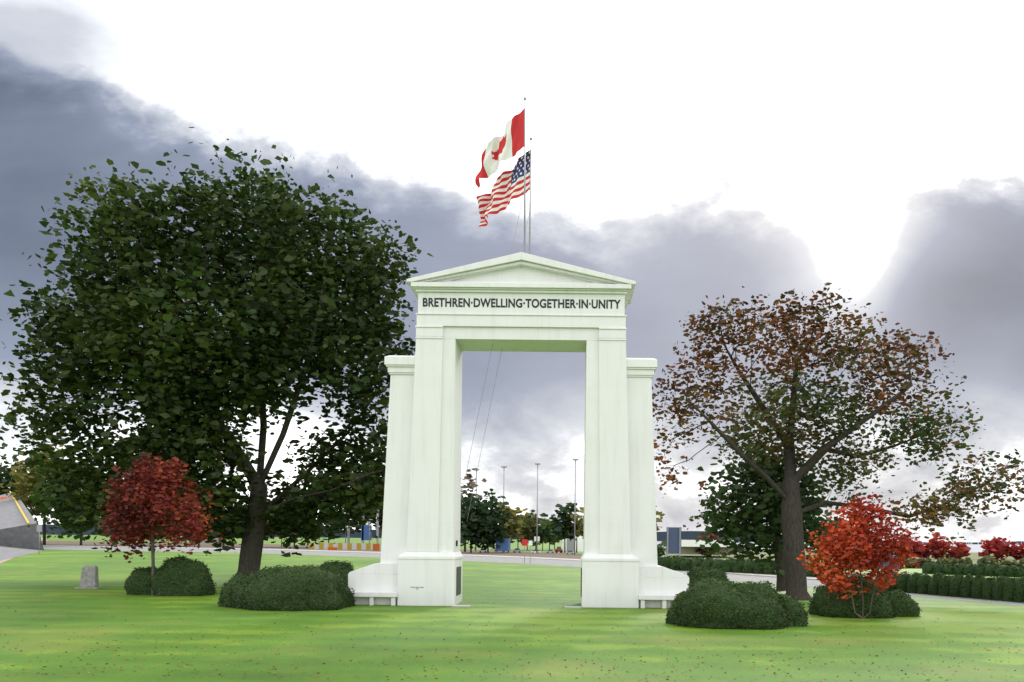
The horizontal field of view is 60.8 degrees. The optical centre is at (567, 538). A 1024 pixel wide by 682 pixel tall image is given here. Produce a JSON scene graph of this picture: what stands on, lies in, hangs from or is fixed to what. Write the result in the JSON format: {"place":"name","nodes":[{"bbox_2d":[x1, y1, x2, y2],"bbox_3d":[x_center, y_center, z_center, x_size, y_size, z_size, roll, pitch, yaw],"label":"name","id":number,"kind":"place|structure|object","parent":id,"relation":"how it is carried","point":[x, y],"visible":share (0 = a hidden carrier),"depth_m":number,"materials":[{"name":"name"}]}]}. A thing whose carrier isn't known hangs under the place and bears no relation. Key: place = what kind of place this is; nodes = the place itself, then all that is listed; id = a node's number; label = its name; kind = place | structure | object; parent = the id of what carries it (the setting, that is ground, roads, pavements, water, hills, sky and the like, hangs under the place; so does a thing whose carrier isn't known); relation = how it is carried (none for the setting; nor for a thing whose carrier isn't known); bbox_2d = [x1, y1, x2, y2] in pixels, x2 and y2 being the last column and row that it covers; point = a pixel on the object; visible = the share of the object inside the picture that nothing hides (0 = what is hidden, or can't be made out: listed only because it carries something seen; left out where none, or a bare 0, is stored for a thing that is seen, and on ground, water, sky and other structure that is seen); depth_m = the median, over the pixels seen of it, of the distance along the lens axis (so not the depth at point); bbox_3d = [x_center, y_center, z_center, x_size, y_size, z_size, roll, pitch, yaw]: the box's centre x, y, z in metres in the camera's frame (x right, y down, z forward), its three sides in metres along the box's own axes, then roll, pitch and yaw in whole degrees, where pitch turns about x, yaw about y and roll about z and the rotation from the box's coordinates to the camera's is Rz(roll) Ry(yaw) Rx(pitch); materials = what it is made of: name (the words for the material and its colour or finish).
{"place":"outdoors","nodes":[
{"label":"outdoors","id":0,"kind":"place"},
{"bbox_2d":[0,493,43,560],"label":"ramp road","id":1,"kind":"structure","parent":0,"point":[19,537],"depth_m":202.29,"materials":[{"name":"concrete"}]},
{"bbox_2d":[9,491,29,523],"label":"ramp edge line","id":2,"kind":"object","parent":1,"relation":"on","point":[25,517],"visible":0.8,"depth_m":233.19,"materials":[{"name":"yellow paint"}]},
{"bbox_2d":[0,535,1023,681],"bbox_3d":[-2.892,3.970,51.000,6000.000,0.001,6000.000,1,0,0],"label":"ground","id":3,"kind":"structure","parent":0,"point":[41,585],"depth_m":35.02,"materials":[{"name":"green plant"}]},
{"bbox_2d":[37,525,41,541],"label":"sign","id":4,"kind":"object","parent":3,"relation":"on","point":[39,528],"visible":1,"depth_m":163.17,"materials":[{"name":"grey metal"}]},
{"bbox_2d":[74,565,102,588],"bbox_3d":[-35.031,2.790,63.750,1.699,1.688,0.877,1,0,0],"label":"stone marker","id":5,"kind":"object","parent":3,"relation":"on","point":[89,579],"visible":1,"depth_m":63.52,"materials":[{"name":"grey stone"}]},
{"bbox_2d":[91,450,222,594],"bbox_3d":[-27.083,-1.048,57.200,8.294,9.530,6.182,1,0,0],"label":"maple tree","id":6,"kind":"object","parent":3,"relation":"on","point":[129,501],"depth_m":56.78,"materials":[{"name":"red plant"}]},
{"bbox_2d":[124,554,216,595],"bbox_3d":[-26.704,2.462,58.321,5.918,2.617,3.244,1,0,0],"label":"bush","id":7,"kind":"object","parent":3,"relation":"on","point":[191,569],"visible":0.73,"depth_m":57.26,"materials":[{"name":"green plant"}]},
{"bbox_2d":[0,127,433,574],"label":"oak tree","id":8,"kind":"object","parent":3,"relation":"on","point":[271,284],"depth_m":67.14,"materials":[{"name":"green plant"}]},
{"bbox_2d":[217,564,355,610],"bbox_3d":[-16.110,2.680,49.197,7.682,2.403,5.774,1,0,0],"label":"bush","id":9,"kind":"object","parent":3,"relation":"on","point":[314,583],"visible":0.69,"depth_m":47.12,"materials":[{"name":"green plant"}]},
{"bbox_2d":[320,560,353,584],"bbox_3d":[-15.803,2.720,59.990,3.089,2.329,2.397,1,0,0],"label":"bush","id":10,"kind":"object","parent":3,"relation":"on","point":[324,566],"visible":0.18,"depth_m":59.50,"materials":[{"name":"green plant"}]},
{"bbox_2d":[42,541,875,579],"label":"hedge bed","id":11,"kind":"object","parent":3,"relation":"on","point":[477,552],"depth_m":256.60,"materials":[{"name":"green plant"}]},
{"bbox_2d":[310,543,380,550],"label":"barrier boards","id":12,"kind":"object","parent":11,"relation":"on","point":[355,546],"visible":0.82,"depth_m":258.23,"materials":[{"name":"yellow"}]},
{"bbox_2d":[361,522,510,550],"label":"booth and container","id":13,"kind":"object","parent":11,"relation":"on","point":[505,545],"visible":0.64,"depth_m":234.53,"materials":[{"name":"blue"}]},
{"bbox_2d":[513,548,521,552],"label":"parked car","id":14,"kind":"object","parent":11,"relation":"on","point":[517,550],"visible":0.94,"depth_m":237.21,"materials":[{"name":"silver metal"}]},
{"bbox_2d":[683,432,846,590],"bbox_3d":[15.263,-2.170,65.979,12.406,12.269,10.208,1,0,0],"label":"green tree","id":15,"kind":"object","parent":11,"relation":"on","point":[762,509],"depth_m":64.87,"materials":[{"name":"green plant"}]},
{"bbox_2d":[195,538,737,554],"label":"buildings","id":16,"kind":"structure","parent":3,"relation":"on","point":[689,546],"depth_m":204.00,"materials":[{"name":"beige"}]},
{"bbox_2d":[0,588,1023,681],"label":"fallen leaves","id":17,"kind":"object","parent":3,"relation":"on","point":[488,651],"visible":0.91,"depth_m":29.20,"materials":[{"name":"brown plant"}]},
{"bbox_2d":[0,439,1023,567],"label":"trees","id":18,"kind":"object","parent":3,"relation":"on","point":[482,521],"depth_m":236.81,"materials":[{"name":"green plant"}]},
{"bbox_2d":[452,605,580,607],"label":"arch light pads","id":19,"kind":"object","parent":3,"relation":"on","point":[470,606],"visible":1,"depth_m":50.52,"materials":[{"name":"grey concrete"}]},
{"bbox_2d":[348,252,688,608],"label":"monument arch","id":20,"kind":"structure","parent":3,"relation":"on","point":[621,567],"depth_m":51.02,"materials":[{"name":"paint"}]},
{"bbox_2d":[460,97,531,519],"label":"flag poles","id":21,"kind":"object","parent":20,"relation":"attached to","point":[529,217],"visible":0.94,"depth_m":52.29,"materials":[{"name":"grey metal"}]},
{"bbox_2d":[475,109,523,187],"bbox_3d":[-4.315,-24.102,53.587,0.918,3.690,4.248,1,0,-43],"label":"canadian flag","id":22,"kind":"object","parent":21,"relation":"attached to","point":[508,144],"visible":1,"depth_m":53.22,"materials":[{"name":"fabric"}]},
{"bbox_2d":[476,150,529,226],"bbox_3d":[-3.911,-21.956,54.720,4.285,3.873,1.023,1,0,30],"label":"american flag","id":23,"kind":"object","parent":21,"relation":"attached to","point":[508,186],"visible":0.94,"depth_m":54.57,"materials":[{"name":"fabric"}]},
{"bbox_2d":[456,540,581,596],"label":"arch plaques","id":24,"kind":"object","parent":20,"relation":"attached to","point":[458,580],"visible":1,"depth_m":52.30,"materials":[{"name":"brown metal"}]},
{"bbox_2d":[423,298,619,308],"bbox_3d":[-2.676,-13.818,51.012,11.600,0.530,0.020,1,0,0],"label":"inscription","id":25,"kind":"object","parent":20,"relation":"attached to","point":[492,302],"visible":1,"depth_m":51.00,"materials":[{"name":"grey"}]},
{"bbox_2d":[345,459,894,570],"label":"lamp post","id":26,"kind":"object","parent":3,"relation":"on","point":[377,526],"visible":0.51,"depth_m":226.55,"materials":[{"name":"grey metal"}]},
{"bbox_2d":[356,505,897,569],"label":"sign boards","id":27,"kind":"object","parent":3,"relation":"on","point":[673,540],"visible":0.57,"depth_m":125.93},
{"bbox_2d":[687,565,729,586],"bbox_3d":[8.965,2.943,55.887,3.664,2.401,3.167,1,0,0],"label":"bush","id":28,"kind":"object","parent":3,"relation":"on","point":[720,577],"visible":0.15,"depth_m":55.01,"materials":[{"name":"green plant"}]},
{"bbox_2d":[665,575,808,629],"bbox_3d":[8.145,3.005,41.172,6.826,2.261,4.210,1,0,0],"label":"bush","id":29,"kind":"object","parent":3,"relation":"on","point":[719,602],"visible":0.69,"depth_m":39.64,"materials":[{"name":"green plant"}]},
{"bbox_2d":[652,282,1023,599],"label":"oak tree","id":30,"kind":"object","parent":3,"relation":"on","point":[777,394],"depth_m":59.32,"materials":[{"name":"brown plant"}]},
{"bbox_2d":[657,556,1023,602],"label":"hedge rows","id":31,"kind":"object","parent":3,"relation":"on","point":[1010,592],"visible":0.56,"depth_m":68.62,"materials":[{"name":"green plant"}]},
{"bbox_2d":[657,555,1023,601],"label":"hedge sprigs","id":32,"kind":"object","parent":3,"relation":"on","point":[901,573],"visible":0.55,"depth_m":103.82,"materials":[{"name":"green plant"}]},
{"bbox_2d":[797,492,921,618],"bbox_3d":[15.243,0.876,45.278,6.482,6.664,4.668,1,0,0],"label":"maple tree","id":33,"kind":"object","parent":3,"relation":"on","point":[870,545],"depth_m":44.90,"materials":[{"name":"red plant"}]},
{"bbox_2d":[806,573,920,618],"bbox_3d":[16.285,3.113,47.472,5.834,2.215,3.815,1,0,0],"label":"bush","id":34,"kind":"object","parent":3,"relation":"on","point":[876,607],"visible":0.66,"depth_m":46.21,"materials":[{"name":"green plant"}]},
{"bbox_2d":[899,531,1021,546],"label":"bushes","id":35,"kind":"object","parent":3,"relation":"on","point":[966,538],"visible":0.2,"depth_m":940.61,"materials":[{"name":"red plant"}]},
{"bbox_2d":[0,0,1023,541],"label":"sky","id":36,"kind":"structure","parent":0,"point":[686,151],"materials":[{"name":"grey"}]},
{"bbox_2d":[40,524,1023,544],"bbox_3d":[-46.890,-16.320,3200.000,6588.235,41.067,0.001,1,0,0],"label":"building","id":37,"kind":"structure","parent":0,"point":[685,535],"depth_m":3200.00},
{"bbox_2d":[43,546,1023,605],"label":"highway road","id":38,"kind":"structure","parent":0,"point":[744,578],"depth_m":158.98,"materials":[{"name":"grey asphalt"}]},
{"bbox_2d":[43,545,832,580],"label":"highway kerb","id":39,"kind":"structure","parent":38,"relation":"on","point":[775,576],"depth_m":216.02,"materials":[{"name":"concrete"}]},
{"bbox_2d":[555,546,562,552],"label":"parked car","id":40,"kind":"object","parent":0,"point":[559,549],"visible":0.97,"depth_m":245.78,"materials":[{"name":"red metal"}]},
{"bbox_2d":[567,538,573,550],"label":"white shed door","id":41,"kind":"structure","parent":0,"point":[570,545],"depth_m":281.28,"materials":[{"name":"white"}]},
{"bbox_2d":[561,535,582,550],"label":"white shed","id":42,"kind":"structure","parent":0,"point":[579,543],"depth_m":281.38,"materials":[{"name":"white paint"}]},
{"bbox_2d":[657,541,1018,551],"bbox_3d":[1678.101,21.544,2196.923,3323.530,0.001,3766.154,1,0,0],"label":"bay water","id":43,"kind":"structure","parent":0,"point":[975,548],"depth_m":813.52,"materials":[{"name":"grey liquid"}]},
{"bbox_2d":[662,550,1022,568],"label":"field ground","id":44,"kind":"structure","parent":0,"point":[973,556],"depth_m":227.83,"materials":[{"name":"plant"}]}
]}

